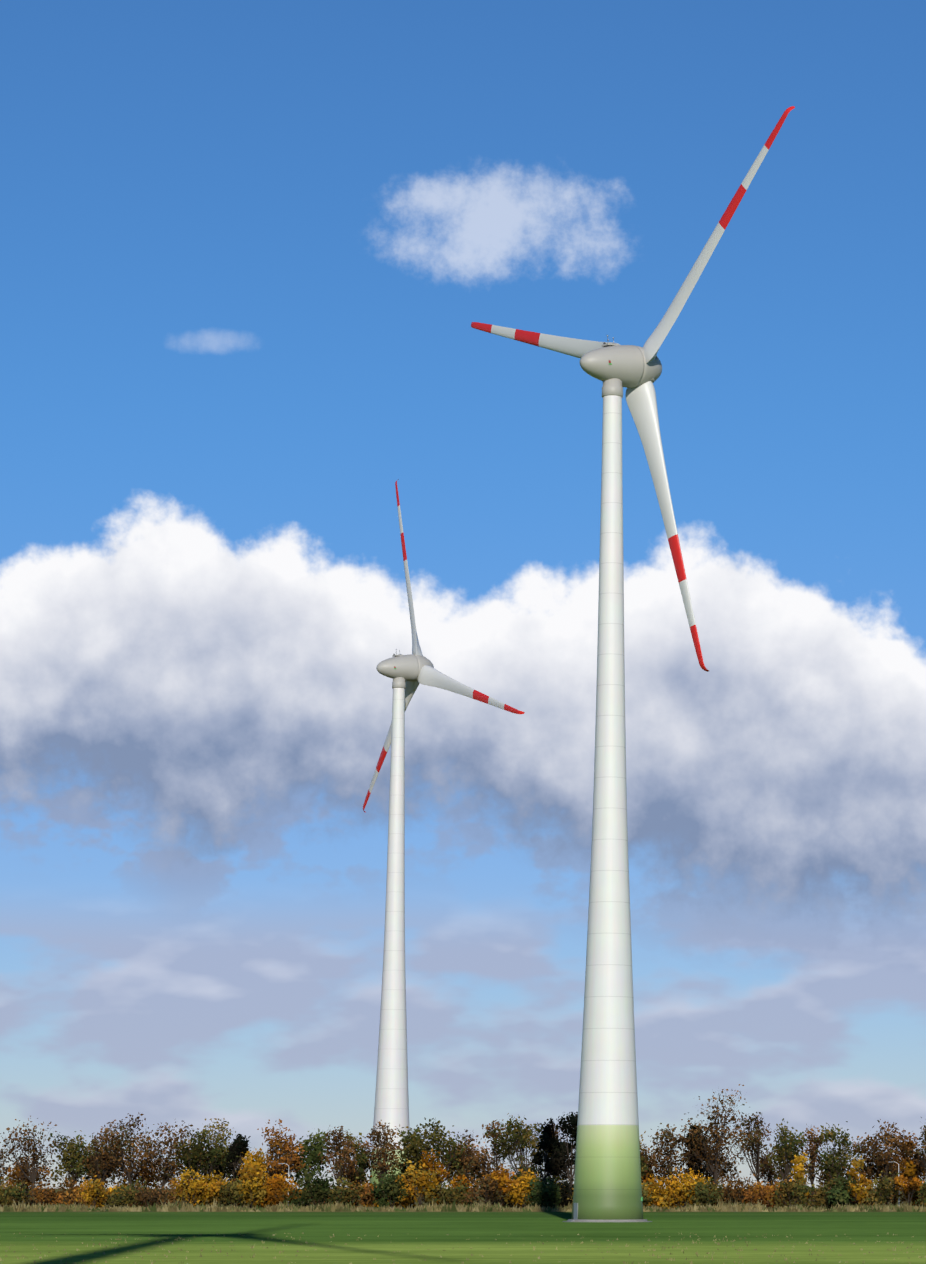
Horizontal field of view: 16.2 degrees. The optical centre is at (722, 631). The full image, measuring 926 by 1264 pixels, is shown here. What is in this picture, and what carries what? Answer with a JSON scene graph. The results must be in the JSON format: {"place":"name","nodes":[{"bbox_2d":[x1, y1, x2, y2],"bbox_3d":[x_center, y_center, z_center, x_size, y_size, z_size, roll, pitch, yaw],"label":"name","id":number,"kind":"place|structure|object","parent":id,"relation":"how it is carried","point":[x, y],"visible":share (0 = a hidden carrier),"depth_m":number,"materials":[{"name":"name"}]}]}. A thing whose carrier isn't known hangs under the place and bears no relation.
{"place":"outdoors","nodes":[
{"label":"outdoors","id":0,"kind":"place"},
{"bbox_2d":[0,1189,925,1263],"bbox_3d":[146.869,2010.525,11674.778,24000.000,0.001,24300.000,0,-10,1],"label":"field ground","id":1,"kind":"structure","parent":0,"point":[73,1231],"depth_m":270.54,"materials":[{"name":"green plant"}]},
{"bbox_2d":[0,1174,31,1205],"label":"shrub","id":2,"kind":"object","parent":1,"relation":"on","point":[17,1192],"visible":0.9,"depth_m":591.61,"materials":[{"name":"green plant"}]},
{"bbox_2d":[0,1157,57,1196],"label":"tree","id":3,"kind":"object","parent":1,"relation":"on","point":[29,1183],"visible":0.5,"depth_m":625.52,"materials":[{"name":"brown plant"}]},
{"bbox_2d":[0,1115,62,1202],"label":"tree","id":4,"kind":"object","parent":1,"relation":"on","point":[35,1157],"visible":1,"depth_m":603.08,"materials":[{"name":"brown plant"}]},
{"bbox_2d":[24,1181,69,1205],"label":"shrub","id":5,"kind":"object","parent":1,"relation":"on","point":[47,1197],"visible":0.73,"depth_m":589.00,"materials":[{"name":"brown plant"}]},
{"bbox_2d":[42,1130,98,1202],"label":"tree","id":6,"kind":"object","parent":1,"relation":"on","point":[72,1160],"visible":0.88,"depth_m":611.12,"materials":[{"name":"green plant"}]},
{"bbox_2d":[58,1177,85,1204],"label":"shrub","id":7,"kind":"object","parent":1,"relation":"on","point":[71,1184],"visible":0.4,"depth_m":609.42,"materials":[{"name":"brown plant"}]},
{"bbox_2d":[60,1181,108,1206],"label":"shrub","id":8,"kind":"object","parent":1,"relation":"on","point":[78,1197],"visible":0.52,"depth_m":601.74,"materials":[{"name":"orange plant"}]},
{"bbox_2d":[76,1175,109,1208],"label":"shrub","id":9,"kind":"object","parent":1,"relation":"on","point":[96,1193],"visible":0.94,"depth_m":586.66,"materials":[{"name":"yellow plant"}]},
{"bbox_2d":[76,1120,127,1189],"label":"tree","id":10,"kind":"object","parent":1,"relation":"on","point":[96,1163],"visible":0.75,"depth_m":606.07,"materials":[{"name":"brown plant"}]},
{"bbox_2d":[82,1140,123,1184],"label":"tree","id":11,"kind":"object","parent":1,"relation":"on","point":[87,1177],"visible":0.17,"depth_m":631.30,"materials":[{"name":"green plant"}]},
{"bbox_2d":[105,1179,133,1203],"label":"shrub","id":12,"kind":"object","parent":1,"relation":"on","point":[115,1187],"visible":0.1,"depth_m":606.91,"materials":[{"name":"yellow plant"}]},
{"bbox_2d":[101,1184,138,1208],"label":"shrub","id":13,"kind":"object","parent":1,"relation":"on","point":[123,1197],"visible":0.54,"depth_m":590.42,"materials":[{"name":"green plant"}]},
{"bbox_2d":[91,1112,165,1203],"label":"tree","id":14,"kind":"object","parent":1,"relation":"on","point":[130,1156],"visible":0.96,"depth_m":602.38,"materials":[{"name":"green plant"}]},
{"bbox_2d":[125,1178,157,1206],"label":"shrub","id":15,"kind":"object","parent":1,"relation":"on","point":[135,1192],"visible":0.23,"depth_m":598.55,"materials":[{"name":"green plant"}]},
{"bbox_2d":[110,1156,177,1197],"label":"tree","id":16,"kind":"object","parent":1,"relation":"on","point":[144,1176],"visible":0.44,"depth_m":622.77,"materials":[{"name":"brown plant"}]},
{"bbox_2d":[128,1181,178,1206],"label":"shrub","id":17,"kind":"object","parent":1,"relation":"on","point":[157,1196],"visible":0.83,"depth_m":587.38,"materials":[{"name":"brown plant"}]},
{"bbox_2d":[139,1121,203,1203],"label":"tree","id":18,"kind":"object","parent":1,"relation":"on","point":[167,1171],"visible":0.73,"depth_m":608.34,"materials":[{"name":"brown plant"}]},
{"bbox_2d":[168,1166,219,1205],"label":"shrub","id":19,"kind":"object","parent":1,"relation":"on","point":[193,1193],"visible":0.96,"depth_m":586.37,"materials":[{"name":"yellow plant"}]},
{"bbox_2d":[172,1130,225,1205],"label":"tree","id":20,"kind":"object","parent":1,"relation":"on","point":[194,1154],"visible":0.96,"depth_m":604.29,"materials":[{"name":"green plant"}]},
{"bbox_2d":[191,1170,231,1204],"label":"shrub","id":21,"kind":"object","parent":1,"relation":"on","point":[217,1183],"visible":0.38,"depth_m":591.50,"materials":[{"name":"yellow plant"}]},
{"bbox_2d":[197,1118,252,1206],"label":"tree","id":22,"kind":"object","parent":1,"relation":"on","point":[219,1138],"visible":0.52,"depth_m":611.31,"materials":[{"name":"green plant"}]},
{"bbox_2d":[209,1175,254,1208],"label":"shrub","id":23,"kind":"object","parent":1,"relation":"on","point":[230,1194],"visible":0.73,"depth_m":587.51,"materials":[{"name":"green plant"}]},
{"bbox_2d":[225,1134,250,1205],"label":"tree","id":24,"kind":"object","parent":1,"relation":"on","point":[235,1147],"visible":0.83,"depth_m":608.25,"materials":[{"name":"green plant"}]},
{"bbox_2d":[235,1164,265,1207],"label":"shrub","id":25,"kind":"object","parent":1,"relation":"on","point":[251,1185],"visible":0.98,"depth_m":585.85,"materials":[{"name":"yellow plant"}]},
{"bbox_2d":[237,1147,268,1207],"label":"tree","id":26,"kind":"object","parent":1,"relation":"on","point":[258,1161],"visible":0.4,"depth_m":597.33,"materials":[{"name":"yellow plant"}]},
{"bbox_2d":[260,1143,296,1185],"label":"tree","id":27,"kind":"object","parent":1,"relation":"on","point":[269,1172],"visible":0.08,"depth_m":626.11,"materials":[{"name":"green plant"}]},
{"bbox_2d":[257,1170,305,1207],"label":"shrub","id":28,"kind":"object","parent":1,"relation":"on","point":[278,1185],"visible":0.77,"depth_m":590.34,"materials":[{"name":"orange plant"}]},
{"bbox_2d":[257,1119,310,1206],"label":"tree","id":29,"kind":"object","parent":1,"relation":"on","point":[285,1146],"visible":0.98,"depth_m":605.34,"materials":[{"name":"brown plant"}]},
{"bbox_2d":[289,1128,332,1205],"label":"tree","id":30,"kind":"object","parent":1,"relation":"on","point":[314,1150],"visible":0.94,"depth_m":609.27,"materials":[{"name":"green plant"}]},
{"bbox_2d":[286,1160,340,1206],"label":"shrub","id":31,"kind":"object","parent":1,"relation":"on","point":[317,1188],"visible":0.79,"depth_m":587.40,"materials":[{"name":"green plant"}]},
{"bbox_2d":[318,1126,358,1203],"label":"tree","id":32,"kind":"object","parent":1,"relation":"on","point":[336,1143],"visible":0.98,"depth_m":601.79,"materials":[{"name":"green plant"}]},
{"bbox_2d":[320,1174,369,1206],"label":"shrub","id":33,"kind":"object","parent":1,"relation":"on","point":[341,1197],"visible":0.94,"depth_m":584.94,"materials":[{"name":"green plant"}]},
{"bbox_2d":[332,1154,372,1187],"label":"tree","id":34,"kind":"object","parent":1,"relation":"on","point":[353,1171],"visible":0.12,"depth_m":629.32,"materials":[{"name":"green plant"}]},
{"bbox_2d":[340,1129,375,1206],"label":"tree","id":35,"kind":"object","parent":1,"relation":"on","point":[362,1162],"visible":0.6,"depth_m":608.30,"materials":[{"name":"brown plant"}]},
{"bbox_2d":[355,1183,384,1207],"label":"shrub","id":36,"kind":"object","parent":1,"relation":"on","point":[367,1189],"visible":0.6,"depth_m":589.21,"materials":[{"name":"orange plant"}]},
{"bbox_2d":[357,1120,404,1197],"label":"tree","id":37,"kind":"object","parent":1,"relation":"on","point":[380,1155],"visible":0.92,"depth_m":597.56,"materials":[{"name":"brown plant"}]},
{"bbox_2d":[371,1172,408,1207],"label":"shrub","id":38,"kind":"object","parent":1,"relation":"on","point":[391,1189],"visible":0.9,"depth_m":587.82,"materials":[{"name":"green plant"}]},
{"bbox_2d":[378,1175,423,1208],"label":"shrub","id":39,"kind":"object","parent":1,"relation":"on","point":[406,1199],"visible":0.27,"depth_m":604.10,"materials":[{"name":"orange plant"}]},
{"bbox_2d":[386,1156,436,1208],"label":"tree","id":40,"kind":"object","parent":1,"relation":"on","point":[403,1169],"visible":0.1,"depth_m":618.21,"materials":[{"name":"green plant"}]},
{"bbox_2d":[395,1126,432,1207],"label":"tree","id":41,"kind":"object","parent":1,"relation":"on","point":[408,1152],"visible":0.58,"depth_m":605.86,"materials":[{"name":"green plant"}]},
{"bbox_2d":[395,1159,441,1204],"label":"shrub","id":42,"kind":"object","parent":1,"relation":"on","point":[423,1179],"visible":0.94,"depth_m":586.44,"materials":[{"name":"yellow plant"}]},
{"bbox_2d":[414,1149,449,1205],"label":"shrub","id":43,"kind":"object","parent":1,"relation":"on","point":[434,1165],"visible":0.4,"depth_m":590.96,"materials":[{"name":"orange plant"}]},
{"bbox_2d":[408,1117,471,1204],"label":"tree","id":44,"kind":"object","parent":1,"relation":"on","point":[438,1145],"visible":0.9,"depth_m":601.02,"materials":[{"name":"green plant"}]},
{"bbox_2d":[363,479,524,1208],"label":"wind turbine","id":45,"kind":"object","parent":1,"relation":"on","point":[408,674],"visible":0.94,"depth_m":645.92,"materials":[{"name":"paint"}]},
{"bbox_2d":[423,1177,486,1205],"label":"shrub","id":46,"kind":"object","parent":1,"relation":"on","point":[451,1195],"visible":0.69,"depth_m":587.24,"materials":[{"name":"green plant"}]},
{"bbox_2d":[428,1135,488,1185],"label":"tree","id":47,"kind":"object","parent":1,"relation":"on","point":[456,1171],"visible":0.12,"depth_m":620.90,"materials":[{"name":"brown plant"}]},
{"bbox_2d":[446,1174,478,1202],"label":"shrub","id":48,"kind":"object","parent":1,"relation":"on","point":[459,1178],"visible":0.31,"depth_m":603.02,"materials":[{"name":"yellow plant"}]},
{"bbox_2d":[0,1197,925,1211],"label":"tall grass","id":49,"kind":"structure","parent":1,"relation":"on","point":[441,1207],"depth_m":570.30,"materials":[{"name":"green plant"}]},
{"bbox_2d":[0,1232,925,1263],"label":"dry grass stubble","id":50,"kind":"object","parent":1,"relation":"on","point":[718,1243],"visible":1,"depth_m":212.73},
{"bbox_2d":[441,1129,492,1205],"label":"tree","id":51,"kind":"object","parent":1,"relation":"on","point":[464,1162],"visible":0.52,"depth_m":609.38,"materials":[{"name":"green plant"}]},
{"bbox_2d":[461,1172,505,1204],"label":"shrub","id":52,"kind":"object","parent":1,"relation":"on","point":[488,1191],"visible":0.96,"depth_m":584.21,"materials":[{"name":"brown plant"}]},
{"bbox_2d":[469,1119,515,1205],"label":"tree","id":53,"kind":"object","parent":1,"relation":"on","point":[478,1158],"visible":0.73,"depth_m":603.13,"materials":[{"name":"brown plant"}]},
{"bbox_2d":[482,1163,520,1204],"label":"shrub","id":54,"kind":"object","parent":1,"relation":"on","point":[503,1178],"visible":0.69,"depth_m":590.23,"materials":[{"name":"orange plant"}]},
{"bbox_2d":[491,1192,532,1207],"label":"shrub","id":55,"kind":"object","parent":1,"relation":"on","point":[503,1204],"visible":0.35,"depth_m":596.49,"materials":[{"name":"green plant"}]},
{"bbox_2d":[485,1113,551,1207],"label":"tree","id":56,"kind":"object","parent":1,"relation":"on","point":[524,1136],"visible":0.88,"depth_m":600.74,"materials":[{"name":"green plant"}]},
{"bbox_2d":[504,1168,540,1207],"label":"shrub","id":57,"kind":"object","parent":1,"relation":"on","point":[522,1191],"visible":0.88,"depth_m":587.80,"materials":[{"name":"yellow plant"}]},
{"bbox_2d":[504,1158,543,1206],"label":"tree","id":58,"kind":"object","parent":1,"relation":"on","point":[535,1174],"visible":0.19,"depth_m":623.98,"materials":[{"name":"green plant"}]},
{"bbox_2d":[524,1174,562,1207],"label":"shrub","id":59,"kind":"object","parent":1,"relation":"on","point":[547,1196],"visible":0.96,"depth_m":583.53,"materials":[{"name":"green plant"}]},
{"bbox_2d":[532,1118,565,1181],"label":"tree","id":60,"kind":"object","parent":1,"relation":"on","point":[548,1141],"visible":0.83,"depth_m":598.69,"materials":[{"name":"black plant"}]},
{"bbox_2d":[528,1119,569,1181],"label":"tree","id":61,"kind":"object","parent":1,"relation":"on","point":[543,1154],"visible":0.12,"depth_m":608.40,"materials":[{"name":"black plant"}]},
{"bbox_2d":[542,1174,573,1207],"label":"shrub","id":62,"kind":"object","parent":1,"relation":"on","point":[564,1194],"visible":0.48,"depth_m":588.54,"materials":[{"name":"green plant"}]},
{"bbox_2d":[547,1112,577,1191],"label":"tree","id":63,"kind":"object","parent":1,"relation":"on","point":[567,1148],"visible":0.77,"depth_m":595.68,"materials":[{"name":"black plant"}]},
{"bbox_2d":[471,106,794,1221],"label":"wind turbine","id":64,"kind":"object","parent":1,"relation":"on","point":[607,1174],"visible":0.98,"depth_m":402.88,"materials":[{"name":"paint"}]},
{"bbox_2d":[639,1131,650,1181],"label":"tree","id":65,"kind":"object","parent":1,"relation":"on","point":[642,1159],"depth_m":609.59,"materials":[{"name":"brown plant"}]},
{"bbox_2d":[642,1181,652,1206],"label":"shrub","id":66,"kind":"object","parent":1,"relation":"on","point":[646,1200],"visible":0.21,"depth_m":583.70,"materials":[{"name":"green plant"}]},
{"bbox_2d":[640,1144,663,1183],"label":"tree","id":67,"kind":"object","parent":1,"relation":"on","point":[646,1152],"visible":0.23,"depth_m":618.62,"materials":[{"name":"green plant"}]},
{"bbox_2d":[642,1173,662,1206],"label":"shrub","id":68,"kind":"object","parent":1,"relation":"on","point":[649,1181],"visible":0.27,"depth_m":606.17,"materials":[{"name":"yellow plant"}]},
{"bbox_2d":[649,1168,684,1208],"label":"shrub","id":69,"kind":"object","parent":1,"relation":"on","point":[663,1195],"visible":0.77,"depth_m":590.68,"materials":[{"name":"yellow plant"}]},
{"bbox_2d":[645,1123,700,1207],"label":"tree","id":70,"kind":"object","parent":1,"relation":"on","point":[670,1163],"visible":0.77,"depth_m":603.98,"materials":[{"name":"brown plant"}]},
{"bbox_2d":[661,1168,712,1207],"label":"shrub","id":71,"kind":"object","parent":1,"relation":"on","point":[685,1185],"visible":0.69,"depth_m":587.57,"materials":[{"name":"yellow plant"}]},
{"bbox_2d":[681,1123,709,1201],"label":"tree","id":72,"kind":"object","parent":1,"relation":"on","point":[691,1158],"visible":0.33,"depth_m":605.70,"materials":[{"name":"brown plant"}]},
{"bbox_2d":[686,1177,724,1206],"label":"shrub","id":73,"kind":"object","parent":1,"relation":"on","point":[705,1197],"visible":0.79,"depth_m":583.34,"materials":[{"name":"green plant"}]},
{"bbox_2d":[667,1084,753,1185],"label":"tree","id":74,"kind":"object","parent":1,"relation":"on","point":[718,1140],"visible":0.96,"depth_m":601.67,"materials":[{"name":"brown plant"}]},
{"bbox_2d":[701,1142,738,1185],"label":"tree","id":75,"kind":"object","parent":1,"relation":"on","point":[725,1166],"visible":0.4,"depth_m":626.19,"materials":[{"name":"brown plant"}]},
{"bbox_2d":[709,1171,757,1204],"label":"shrub","id":76,"kind":"object","parent":1,"relation":"on","point":[734,1192],"visible":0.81,"depth_m":590.38,"materials":[{"name":"brown plant"}]},
{"bbox_2d":[728,1112,779,1184],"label":"tree","id":77,"kind":"object","parent":1,"relation":"on","point":[756,1147],"visible":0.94,"depth_m":609.20,"materials":[{"name":"brown plant"}]},
{"bbox_2d":[737,1181,797,1207],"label":"shrub","id":78,"kind":"object","parent":1,"relation":"on","point":[762,1194],"visible":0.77,"depth_m":587.31,"materials":[{"name":"brown plant"}]},
{"bbox_2d":[750,1151,796,1188],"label":"tree","id":79,"kind":"object","parent":1,"relation":"on","point":[770,1174],"visible":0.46,"depth_m":630.23,"materials":[{"name":"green plant"}]},
{"bbox_2d":[760,1118,807,1198],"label":"tree","id":80,"kind":"object","parent":1,"relation":"on","point":[785,1152],"visible":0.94,"depth_m":602.55,"materials":[{"name":"green plant"}]},
{"bbox_2d":[767,1175,812,1207],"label":"shrub","id":81,"kind":"object","parent":1,"relation":"on","point":[791,1195],"visible":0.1,"depth_m":599.35,"materials":[{"name":"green plant"}]},
{"bbox_2d":[769,1174,816,1207],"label":"shrub","id":82,"kind":"object","parent":1,"relation":"on","point":[799,1189],"visible":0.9,"depth_m":584.20,"materials":[{"name":"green plant"}]},
{"bbox_2d":[789,1152,810,1203],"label":"shrub","id":83,"kind":"object","parent":1,"relation":"on","point":[800,1168],"visible":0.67,"depth_m":590.92,"materials":[{"name":"yellow plant"}]},
{"bbox_2d":[795,1124,829,1204],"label":"tree","id":84,"kind":"object","parent":1,"relation":"on","point":[813,1156],"visible":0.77,"depth_m":609.48,"materials":[{"name":"brown plant"}]},
{"bbox_2d":[802,1175,836,1208],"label":"shrub","id":85,"kind":"object","parent":1,"relation":"on","point":[820,1198],"visible":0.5,"depth_m":586.23,"materials":[{"name":"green plant"}]},
{"bbox_2d":[814,1157,858,1185],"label":"tree","id":86,"kind":"object","parent":1,"relation":"on","point":[824,1183],"visible":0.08,"depth_m":627.34,"materials":[{"name":"green plant"}]},
{"bbox_2d":[814,1121,861,1184],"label":"tree","id":87,"kind":"object","parent":1,"relation":"on","point":[829,1160],"visible":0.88,"depth_m":600.72,"materials":[{"name":"green plant"}]},
{"bbox_2d":[826,1171,858,1207],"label":"shrub","id":88,"kind":"object","parent":1,"relation":"on","point":[838,1195],"visible":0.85,"depth_m":583.36,"materials":[{"name":"green plant"}]},
{"bbox_2d":[846,1155,871,1204],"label":"shrub","id":89,"kind":"object","parent":1,"relation":"on","point":[856,1164],"visible":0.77,"depth_m":590.54,"materials":[{"name":"yellow plant"}]},
{"bbox_2d":[849,1134,882,1185],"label":"tree","id":90,"kind":"object","parent":1,"relation":"on","point":[869,1170],"visible":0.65,"depth_m":606.44,"materials":[{"name":"brown plant"}]},
{"bbox_2d":[856,1171,902,1205],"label":"shrub","id":91,"kind":"object","parent":1,"relation":"on","point":[886,1192],"visible":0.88,"depth_m":587.02,"materials":[{"name":"green plant"}]},
{"bbox_2d":[855,1119,912,1204],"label":"tree","id":92,"kind":"object","parent":1,"relation":"on","point":[883,1158],"visible":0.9,"depth_m":602.39,"materials":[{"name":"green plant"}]},
{"bbox_2d":[871,1147,909,1204],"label":"tree","id":93,"kind":"object","parent":1,"relation":"on","point":[894,1172],"visible":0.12,"depth_m":627.34,"materials":[{"name":"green plant"}]},
{"bbox_2d":[893,1161,922,1204],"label":"shrub","id":94,"kind":"object","parent":1,"relation":"on","point":[907,1175],"visible":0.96,"depth_m":584.62,"materials":[{"name":"orange plant"}]},
{"bbox_2d":[893,1179,923,1206],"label":"shrub","id":95,"kind":"object","parent":1,"relation":"on","point":[913,1198],"visible":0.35,"depth_m":595.91,"materials":[{"name":"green plant"}]},
{"bbox_2d":[895,1132,925,1181],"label":"tree","id":96,"kind":"object","parent":1,"relation":"on","point":[907,1159],"visible":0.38,"depth_m":609.50,"materials":[{"name":"brown plant"}]},
{"bbox_2d":[904,1117,925,1177],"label":"tree","id":97,"kind":"object","parent":1,"relation":"on","point":[922,1159],"visible":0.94,"depth_m":601.60,"materials":[{"name":"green plant"}]},
{"bbox_2d":[904,1179,925,1207],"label":"shrub","id":98,"kind":"object","parent":1,"relation":"on","point":[920,1193],"visible":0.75,"depth_m":590.26,"materials":[{"name":"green plant"}]},
{"bbox_2d":[0,0,925,1188],"label":"sky","id":99,"kind":"structure","parent":0,"point":[251,251],"materials":[{"name":"blue"}]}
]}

